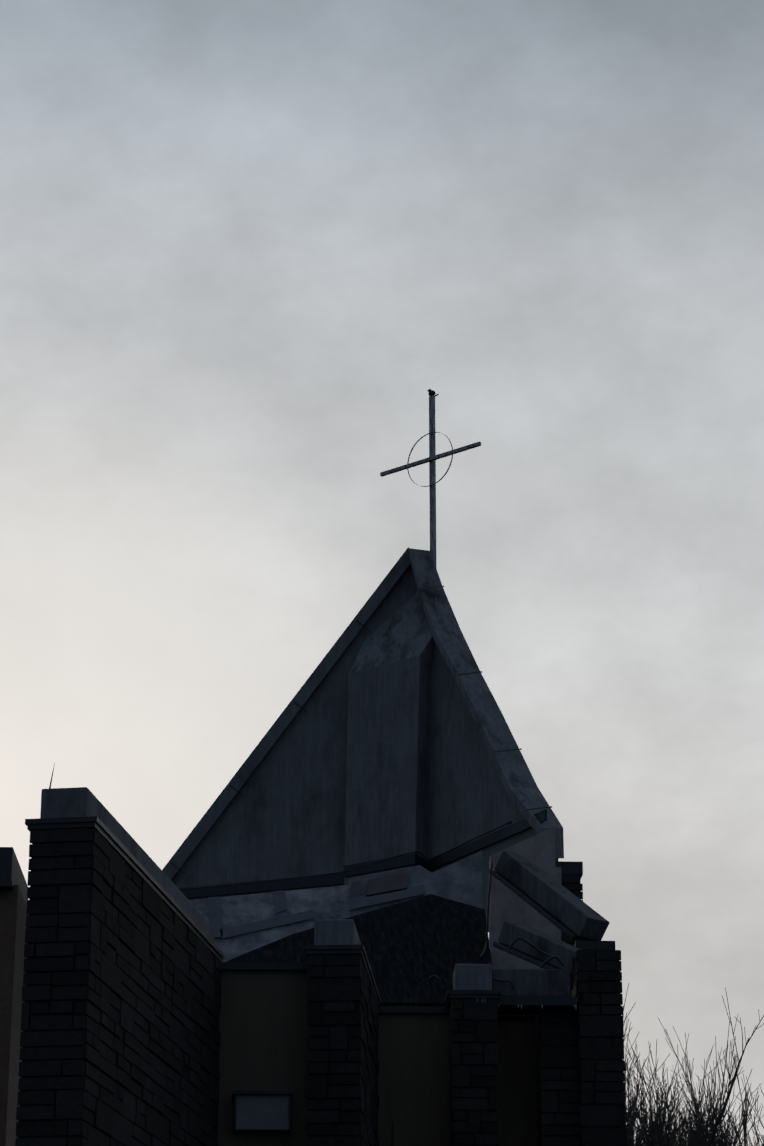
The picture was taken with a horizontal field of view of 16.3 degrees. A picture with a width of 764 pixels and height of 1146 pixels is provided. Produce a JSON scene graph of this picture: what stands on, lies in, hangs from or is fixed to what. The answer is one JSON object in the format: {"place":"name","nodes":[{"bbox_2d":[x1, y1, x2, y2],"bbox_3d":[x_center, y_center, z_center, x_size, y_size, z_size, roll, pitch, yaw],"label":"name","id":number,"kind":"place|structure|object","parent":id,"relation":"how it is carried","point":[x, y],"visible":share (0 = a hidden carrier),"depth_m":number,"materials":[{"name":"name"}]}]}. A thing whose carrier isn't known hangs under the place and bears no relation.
{"place":"outdoors","nodes":[
{"label":"outdoors","id":0,"kind":"place"},
{"bbox_2d":[0,847,28,1145],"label":"wing wall","id":1,"kind":"structure","parent":0,"point":[13,897],"depth_m":30.20,"materials":[{"name":"brown concrete"}]},
{"bbox_2d":[15,828,92,1145],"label":"wall fin","id":2,"kind":"object","parent":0,"point":[74,899],"depth_m":18.01,"materials":[{"name":"black brick"}]},
{"bbox_2d":[80,828,221,1145],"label":"wall fin","id":3,"kind":"object","parent":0,"point":[154,970],"depth_m":19.60,"materials":[{"name":"black brick"}]},
{"bbox_2d":[189,885,349,961],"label":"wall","id":4,"kind":"structure","parent":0,"point":[327,903],"depth_m":33.93,"materials":[{"name":"grey concrete"}]},
{"bbox_2d":[208,896,222,937],"bbox_3d":[-2.121,4.383,33.850,0.205,0.546,0.020,1,-21,-2],"label":"wall panel","id":5,"kind":"object","parent":4,"relation":"attached to","point":[214,908],"visible":0.79,"depth_m":33.85,"materials":[{"name":"grey concrete"}]},
{"bbox_2d":[221,910,314,938],"bbox_3d":[-1.454,4.466,33.842,1.212,0.386,0.020,1,-21,-2],"label":"ledge","id":6,"kind":"object","parent":4,"relation":"attached to","point":[263,924],"visible":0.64,"depth_m":33.83,"materials":[{"name":"grey concrete"}]},
{"bbox_2d":[273,890,286,912],"bbox_3d":[-1.300,4.195,33.949,0.175,0.302,0.020,1,-21,-2],"label":"wall panel","id":7,"kind":"object","parent":4,"relation":"attached to","point":[280,900],"visible":0.86,"depth_m":33.94,"materials":[{"name":"grey concrete"}]},
{"bbox_2d":[349,885,424,909],"bbox_3d":[0.068,4.146,34.015,0.967,0.335,0.020,1,-21,-2],"label":"roof flashing","id":8,"kind":"object","parent":4,"relation":"attached to","point":[359,902],"visible":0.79,"depth_m":34.00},
{"bbox_2d":[349,850,482,916],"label":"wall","id":9,"kind":"structure","parent":4,"relation":"attached to","point":[460,881],"depth_m":34.14,"materials":[{"name":"grey concrete"}]},
{"bbox_2d":[351,881,361,897],"bbox_3d":[-0.326,4.051,34.037,0.131,0.223,0.020,1,-21,-2],"label":"wall panel","id":10,"kind":"object","parent":9,"relation":"attached to","point":[356,889],"visible":0.86,"depth_m":34.03,"materials":[{"name":"grey concrete"}]},
{"bbox_2d":[366,872,409,896],"bbox_3d":[0.074,3.993,34.073,0.566,0.331,0.020,1,-21,-2],"label":"patch","id":11,"kind":"object","parent":9,"relation":"attached to","point":[382,885],"visible":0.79,"depth_m":34.06,"materials":[{"name":"grey concrete"}]},
{"bbox_2d":[162,547,410,880],"bbox_3d":[-1.591,2.415,39.272,4.291,5.588,0.500,-3,-21,8],"label":"roof edge","id":12,"kind":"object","parent":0,"point":[207,822],"depth_m":39.08,"materials":[{"name":"grey metal"}]},
{"bbox_2d":[172,556,433,899],"bbox_3d":[-1.481,2.526,39.295,4.608,5.816,0.450,-3,-21,8],"label":"wall panel","id":13,"kind":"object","parent":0,"point":[283,817],"depth_m":38.72,"materials":[{"name":"grey concrete"}]},
{"bbox_2d":[180,873,343,898],"bbox_3d":[-1.935,4.532,38.339,2.810,0.320,0.040,-3,-21,8],"label":"ledge","id":14,"kind":"object","parent":13,"relation":"attached to","point":[326,880],"visible":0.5,"depth_m":38.29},
{"bbox_2d":[344,656,430,884],"bbox_3d":[0.243,3.327,38.431,1.310,4.010,0.900,-13,-24,31],"label":"spire rib","id":15,"kind":"object","parent":13,"relation":"attached to","point":[387,769],"visible":0.5,"depth_m":38.22,"materials":[{"name":"metal"}]},
{"bbox_2d":[344,853,415,876],"bbox_3d":[-0.028,4.142,37.703,1.199,0.171,0.040,-13,-24,31],"label":"band","id":16,"kind":"object","parent":15,"relation":"attached to","point":[400,861],"visible":0.71,"depth_m":37.67,"materials":[{"name":"black metal"}]},
{"bbox_2d":[413,853,426,868],"bbox_3d":[0.533,4.072,37.400,0.040,0.196,0.320,-13,-24,31],"label":"band","id":17,"kind":"object","parent":16,"relation":"attached to","point":[419,860],"visible":0.79,"depth_m":37.36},
{"bbox_2d":[349,591,434,673],"bbox_3d":[0.447,0.552,39.595,1.353,2.385,1.354,-14,-24,32],"label":"wall panel","id":18,"kind":"object","parent":15,"relation":"on","point":[403,632],"visible":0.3,"depth_m":39.04,"materials":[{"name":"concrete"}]},
{"bbox_2d":[358,955,378,1145],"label":"wall fin","id":19,"kind":"object","parent":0,"point":[368,1061],"depth_m":22.71,"materials":[{"name":"black brick"}]},
{"bbox_2d":[0,0,763,1145],"label":"sky","id":20,"kind":"structure","parent":0,"point":[245,244],"materials":[{"name":"grey"}]},
{"bbox_2d":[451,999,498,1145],"bbox_3d":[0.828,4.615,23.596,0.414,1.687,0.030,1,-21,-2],"label":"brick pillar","id":21,"kind":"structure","parent":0,"point":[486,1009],"depth_m":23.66,"materials":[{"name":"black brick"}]},
{"bbox_2d":[446,994,498,1006],"bbox_3d":[0.821,3.875,24.097,0.450,0.038,0.450,1,-21,-2],"label":"ledge","id":22,"kind":"object","parent":21,"relation":"on","point":[474,996],"visible":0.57,"depth_m":23.89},
{"bbox_2d":[409,548,563,858],"bbox_3d":[1.419,1.720,37.559,0.460,5.544,3.369,12,-24,-30],"label":"roof edge","id":23,"kind":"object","parent":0,"point":[524,793],"depth_m":37.48,"materials":[{"name":"grey metal"}]},
{"bbox_2d":[380,395,480,565],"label":"cross","id":24,"kind":"object","parent":23,"relation":"on","point":[432,458],"visible":0.98,"depth_m":41.29,"materials":[{"name":"metal"}]},
{"bbox_2d":[427,389,438,395],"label":"bird","id":25,"kind":"object","parent":24,"relation":"on","point":[431,392],"visible":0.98,"depth_m":41.78},
{"bbox_2d":[421,586,443,589],"bbox_3d":[0.735,0.216,38.839,0.010,0.166,0.615,12,-24,-30],"label":"roof seam","id":26,"kind":"object","parent":23,"relation":"attached to","point":[431,587],"visible":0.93,"depth_m":38.85,"materials":[{"name":"grey metal"}]},
{"bbox_2d":[458,671,481,674],"bbox_3d":[1.244,1.414,37.519,0.010,0.143,0.597,12,-24,-30],"label":"roof seam","id":27,"kind":"object","parent":23,"relation":"on","point":[470,673],"visible":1,"depth_m":37.48,"materials":[{"name":"grey metal"}]},
{"bbox_2d":[427,809,546,870],"bbox_3d":[1.417,3.686,36.504,0.040,0.230,2.892,12,-24,-30],"label":"band","id":28,"kind":"object","parent":23,"relation":"attached to","point":[497,836],"visible":0.8,"depth_m":36.51,"materials":[{"name":"black metal"}]},
{"bbox_2d":[493,748,521,752],"bbox_3d":[1.714,2.424,36.334,0.010,0.146,0.666,12,-24,-30],"label":"roof seam","id":29,"kind":"object","parent":23,"relation":"on","point":[507,750],"visible":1,"depth_m":36.33,"materials":[{"name":"grey metal"}]},
{"bbox_2d":[526,806,551,809],"bbox_3d":[2.092,3.134,35.420,0.010,0.114,0.585,12,-24,-30],"label":"roof seam","id":30,"kind":"object","parent":23,"relation":"on","point":[539,808],"visible":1,"depth_m":35.39,"materials":[{"name":"grey metal"}]},
{"bbox_2d":[428,643,557,931],"bbox_3d":[1.494,2.802,37.014,0.250,4.996,2.862,12,-24,-30],"label":"wall panel","id":31,"kind":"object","parent":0,"point":[469,798],"depth_m":37.43,"materials":[{"name":"grey concrete"}]},
{"bbox_2d":[497,996,576,1014],"bbox_3d":[1.390,3.933,24.191,0.725,0.082,0.450,1,-21,-2],"label":"fascia","id":32,"kind":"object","parent":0,"point":[531,1005],"visible":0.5,"depth_m":23.99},
{"bbox_2d":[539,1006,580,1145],"bbox_3d":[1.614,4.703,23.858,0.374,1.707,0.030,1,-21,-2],"label":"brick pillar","id":33,"kind":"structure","parent":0,"point":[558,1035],"depth_m":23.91,"materials":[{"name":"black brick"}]},
{"bbox_2d":[561,874,580,945],"bbox_3d":[2.117,4.096,30.687,0.319,1.183,0.500,1,-21,-2],"label":"joint","id":34,"kind":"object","parent":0,"point":[580,899],"visible":0.07,"depth_m":30.62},
{"bbox_2d":[561,874,582,945],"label":"brick pillar","id":35,"kind":"structure","parent":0,"point":[576,890],"depth_m":30.58,"materials":[{"name":"brown brick"}]},
{"bbox_2d":[555,861,582,879],"bbox_3d":[2.122,3.483,30.895,0.368,0.145,0.500,1,-21,-2],"label":"pillar cap","id":36,"kind":"object","parent":35,"relation":"on","point":[571,867],"visible":0.43,"depth_m":30.66,"materials":[{"name":"grey concrete"}]},
{"bbox_2d":[571,950,582,1145],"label":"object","id":37,"kind":"structure","parent":0,"point":[575,988],"depth_m":24.03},
{"bbox_2d":[578,950,626,1145],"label":"brick pillar","id":38,"kind":"structure","parent":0,"point":[601,1048],"depth_m":23.90,"materials":[{"name":"black brick"}]},
{"bbox_2d":[574,941,614,949],"bbox_3d":[2.005,3.592,25.296,0.371,0.082,0.500,1,-21,-2],"label":"cap","id":39,"kind":"object","parent":38,"relation":"on","point":[596,945],"visible":0.36,"depth_m":25.06,"materials":[{"name":"grey concrete"}]},
{"label":"ground","id":40,"kind":"structure","parent":0,"visible":0},
{"bbox_2d":[18,828,205,1145],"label":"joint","id":41,"kind":"object","parent":40,"relation":"on","point":[72,1029],"visible":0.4,"depth_m":18.01,"materials":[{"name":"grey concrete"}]},
{"bbox_2d":[40,787,213,942],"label":"wall coping","id":42,"kind":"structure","parent":41,"relation":"on","point":[70,802],"depth_m":19.00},
{"bbox_2d":[25,816,223,961],"bbox_3d":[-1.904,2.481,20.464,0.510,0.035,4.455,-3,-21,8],"label":"coping trim","id":43,"kind":"structure","parent":42,"relation":"attached to","point":[125,850],"depth_m":19.27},
{"bbox_2d":[216,970,308,1145],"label":"wall","id":44,"kind":"structure","parent":40,"relation":"on","point":[263,1025],"depth_m":22.25,"materials":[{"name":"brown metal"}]},
{"bbox_2d":[232,1090,292,1131],"bbox_3d":[-0.989,4.449,21.987,0.497,0.323,0.160,1,-21,-2],"label":"window","id":45,"kind":"structure","parent":44,"relation":"attached to","point":[262,1110],"depth_m":21.94,"materials":[{"name":"grey glass"}]},
{"bbox_2d":[221,962,308,970],"bbox_3d":[-1.014,3.384,22.630,0.860,0.060,0.400,1,-21,-2],"label":"ledge","id":46,"kind":"object","parent":44,"relation":"attached to","point":[279,966],"visible":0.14,"depth_m":22.44,"materials":[{"name":"black concrete"}]},
{"bbox_2d":[306,954,359,1145],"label":"wall fin","id":47,"kind":"object","parent":40,"relation":"on","point":[328,1050],"visible":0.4,"depth_m":21.88,"materials":[{"name":"black brick"}]},
{"bbox_2d":[314,919,360,944],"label":"pillar cap","id":48,"kind":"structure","parent":47,"relation":"on","point":[336,932],"depth_m":22.26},
{"bbox_2d":[303,944,380,1006],"bbox_3d":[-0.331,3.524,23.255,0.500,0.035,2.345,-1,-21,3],"label":"coping trim","id":49,"kind":"structure","parent":48,"relation":"attached to","point":[318,947],"depth_m":22.17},
{"bbox_2d":[377,1013,450,1145],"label":"wall","id":50,"kind":"structure","parent":40,"relation":"on","point":[414,1068],"depth_m":24.11,"materials":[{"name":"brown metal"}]},
{"bbox_2d":[378,1006,449,1013],"bbox_3d":[0.273,4.051,24.455,0.760,0.060,0.400,1,-21,-2],"label":"panel flash","id":51,"kind":"object","parent":50,"relation":"on","point":[419,1009],"visible":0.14,"depth_m":24.27,"materials":[{"name":"grey metal"}]},
{"bbox_2d":[450,998,497,1145],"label":"wall pier","id":52,"kind":"structure","parent":40,"relation":"on","point":[453,1134],"depth_m":23.70,"materials":[{"name":"black brick"}]},
{"bbox_2d":[227,894,492,1005],"bbox_3d":[-0.274,3.911,27.667,2.976,2.544,5.726,1,-21,-2],"label":"roof slate","id":53,"kind":"object","parent":52,"relation":"on","point":[412,946],"visible":0.42,"depth_m":27.41,"materials":[{"name":"grey stone"}]},
{"bbox_2d":[489,826,560,968],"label":"roof wall","id":54,"kind":"structure","parent":53,"relation":"attached to","point":[507,903],"depth_m":27.42,"materials":[{"name":"grey concrete"}]},
{"bbox_2d":[453,964,491,989],"bbox_3d":[0.820,3.717,24.177,0.330,0.250,0.420,1,-21,-2],"label":"cap","id":55,"kind":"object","parent":52,"relation":"on","point":[472,976],"depth_m":23.98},
{"bbox_2d":[445,990,500,1003],"bbox_3d":[0.821,3.841,24.101,0.480,0.035,0.465,1,-21,-2],"label":"pier coping flashing","id":56,"kind":"object","parent":55,"relation":"on","point":[472,992],"visible":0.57,"depth_m":23.88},
{"bbox_2d":[178,821,564,989],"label":"cables","id":57,"kind":"object","parent":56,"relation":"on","point":[551,956],"visible":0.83,"depth_m":36.13,"materials":[{"name":"black plastic"}]},
{"bbox_2d":[477,998,576,1010],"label":"icicles","id":58,"kind":"object","parent":52,"relation":"attached to","point":[575,1006],"visible":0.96,"depth_m":23.92,"materials":[{"name":"grey"}]},
{"bbox_2d":[496,1017,537,1145],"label":"panel","id":59,"kind":"object","parent":40,"relation":"on","point":[516,1079],"visible":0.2,"depth_m":24.49,"materials":[{"name":"black wood"}]},
{"bbox_2d":[535,1009,579,1145],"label":"wall pier","id":60,"kind":"structure","parent":40,"relation":"on","point":[538,1084],"depth_m":24.12,"materials":[{"name":"black brick"}]},
{"bbox_2d":[492,969,570,995],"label":"parapet","id":61,"kind":"structure","parent":60,"relation":"on","point":[541,982],"depth_m":24.06,"materials":[{"name":"grey concrete"}]},
{"bbox_2d":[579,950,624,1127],"bbox_3d":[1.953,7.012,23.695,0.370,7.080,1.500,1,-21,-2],"label":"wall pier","id":62,"kind":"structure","parent":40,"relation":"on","point":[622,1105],"depth_m":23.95,"materials":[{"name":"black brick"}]},
{"bbox_2d":[493,921,581,976],"bbox_3d":[1.556,3.573,25.091,0.380,0.680,1.068,19,-27,-40],"label":"roof panel","id":63,"kind":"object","parent":62,"relation":"attached to","point":[564,952],"depth_m":25.03,"materials":[{"name":"grey metal"}]},
{"bbox_2d":[489,851,609,940],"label":"beam","id":64,"kind":"structure","parent":63,"relation":"attached to","point":[567,912],"depth_m":25.68,"materials":[{"name":"grey concrete"}]},
{"bbox_2d":[627,1083,658,1145],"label":"shrub","id":65,"kind":"object","parent":40,"relation":"on","point":[633,1116],"visible":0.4,"depth_m":50.42,"materials":[{"name":"black plant"}]},
{"bbox_2d":[627,1088,675,1142],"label":"tree","id":66,"kind":"object","parent":40,"relation":"on","point":[648,1112],"visible":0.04,"depth_m":65.51,"materials":[{"name":"black plant"}]},
{"bbox_2d":[637,1077,668,1145],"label":"tree","id":67,"kind":"object","parent":40,"relation":"on","point":[655,1113],"visible":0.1,"depth_m":58.94,"materials":[{"name":"black plant"}]},
{"bbox_2d":[626,1068,694,1145],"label":"tree","id":68,"kind":"object","parent":40,"relation":"on","point":[672,1103],"visible":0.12,"depth_m":64.68,"materials":[{"name":"black plant"}]},
{"bbox_2d":[644,1060,684,1145],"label":"tree","id":69,"kind":"object","parent":40,"relation":"on","point":[665,1142],"visible":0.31,"depth_m":51.77,"materials":[{"name":"black plant"}]},
{"bbox_2d":[640,1083,694,1145],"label":"tree","id":70,"kind":"object","parent":40,"relation":"on","point":[675,1122],"visible":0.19,"depth_m":53.74,"materials":[{"name":"black plant"}]},
{"bbox_2d":[627,1116,713,1145],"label":"tree","id":71,"kind":"object","parent":40,"relation":"on","point":[653,1134],"visible":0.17,"depth_m":48.50,"materials":[{"name":"black plant"}]},
{"bbox_2d":[642,1073,718,1144],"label":"tree","id":72,"kind":"object","parent":40,"relation":"on","point":[689,1106],"visible":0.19,"depth_m":63.65,"materials":[{"name":"black plant"}]},
{"bbox_2d":[627,1058,750,1144],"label":"shrub","id":73,"kind":"object","parent":40,"relation":"on","point":[684,1112],"visible":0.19,"depth_m":59.18,"materials":[{"name":"black plant"}]},
{"bbox_2d":[625,1111,752,1145],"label":"tree","id":74,"kind":"object","parent":40,"relation":"on","point":[692,1133],"visible":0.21,"depth_m":49.09,"materials":[{"name":"black plant"}]},
{"bbox_2d":[642,1084,739,1145],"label":"tree","id":75,"kind":"object","parent":40,"relation":"on","point":[706,1115],"visible":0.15,"depth_m":60.44,"materials":[{"name":"black plant"}]},
{"bbox_2d":[623,1041,760,1145],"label":"bush","id":76,"kind":"object","parent":40,"relation":"on","point":[741,1123],"visible":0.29,"depth_m":56.03,"materials":[{"name":"black plant"}]},
{"bbox_2d":[622,984,763,1145],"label":"bush","id":77,"kind":"object","parent":40,"relation":"on","point":[715,1130],"visible":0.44,"depth_m":52.66,"materials":[{"name":"black plant"}]},
{"bbox_2d":[624,1023,763,1145],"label":"bush","id":78,"kind":"object","parent":40,"relation":"on","point":[744,1118],"visible":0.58,"depth_m":55.05,"materials":[{"name":"black plant"}]},
{"bbox_2d":[625,1046,763,1145],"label":"bush","id":79,"kind":"object","parent":40,"relation":"on","point":[647,1138],"visible":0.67,"depth_m":49.42,"materials":[{"name":"black plant"}]},
{"bbox_2d":[663,1087,727,1145],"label":"tree","id":80,"kind":"object","parent":40,"relation":"on","point":[676,1127],"visible":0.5,"depth_m":52.77,"materials":[{"name":"black plant"}]},
{"bbox_2d":[679,1102,711,1145],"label":"bush","id":81,"kind":"object","parent":40,"relation":"on","point":[694,1125],"visible":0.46,"depth_m":53.32,"materials":[{"name":"black plant"}]},
{"bbox_2d":[632,1018,763,1145],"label":"bush","id":82,"kind":"object","parent":40,"relation":"on","point":[687,1080],"visible":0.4,"depth_m":59.20,"materials":[{"name":"black plant"}]},
{"bbox_2d":[636,1102,763,1145],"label":"tree","id":83,"kind":"object","parent":40,"relation":"on","point":[723,1129],"visible":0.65,"depth_m":51.03,"materials":[{"name":"black plant"}]},
{"bbox_2d":[650,1079,756,1145],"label":"bush","id":84,"kind":"object","parent":40,"relation":"on","point":[734,1143],"visible":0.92,"depth_m":46.49,"materials":[{"name":"black plant"}]},
{"bbox_2d":[672,1044,737,1145],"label":"tree","id":85,"kind":"object","parent":40,"relation":"on","point":[707,1097],"visible":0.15,"depth_m":58.92,"materials":[{"name":"black plant"}]},
{"bbox_2d":[674,1056,749,1145],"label":"tree","id":86,"kind":"object","parent":40,"relation":"on","point":[717,1114],"visible":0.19,"depth_m":57.51,"materials":[{"name":"black plant"}]},
{"bbox_2d":[661,1083,763,1145],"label":"tree","id":87,"kind":"object","parent":40,"relation":"on","point":[710,1123],"visible":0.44,"depth_m":55.25,"materials":[{"name":"black plant"}]}
]}

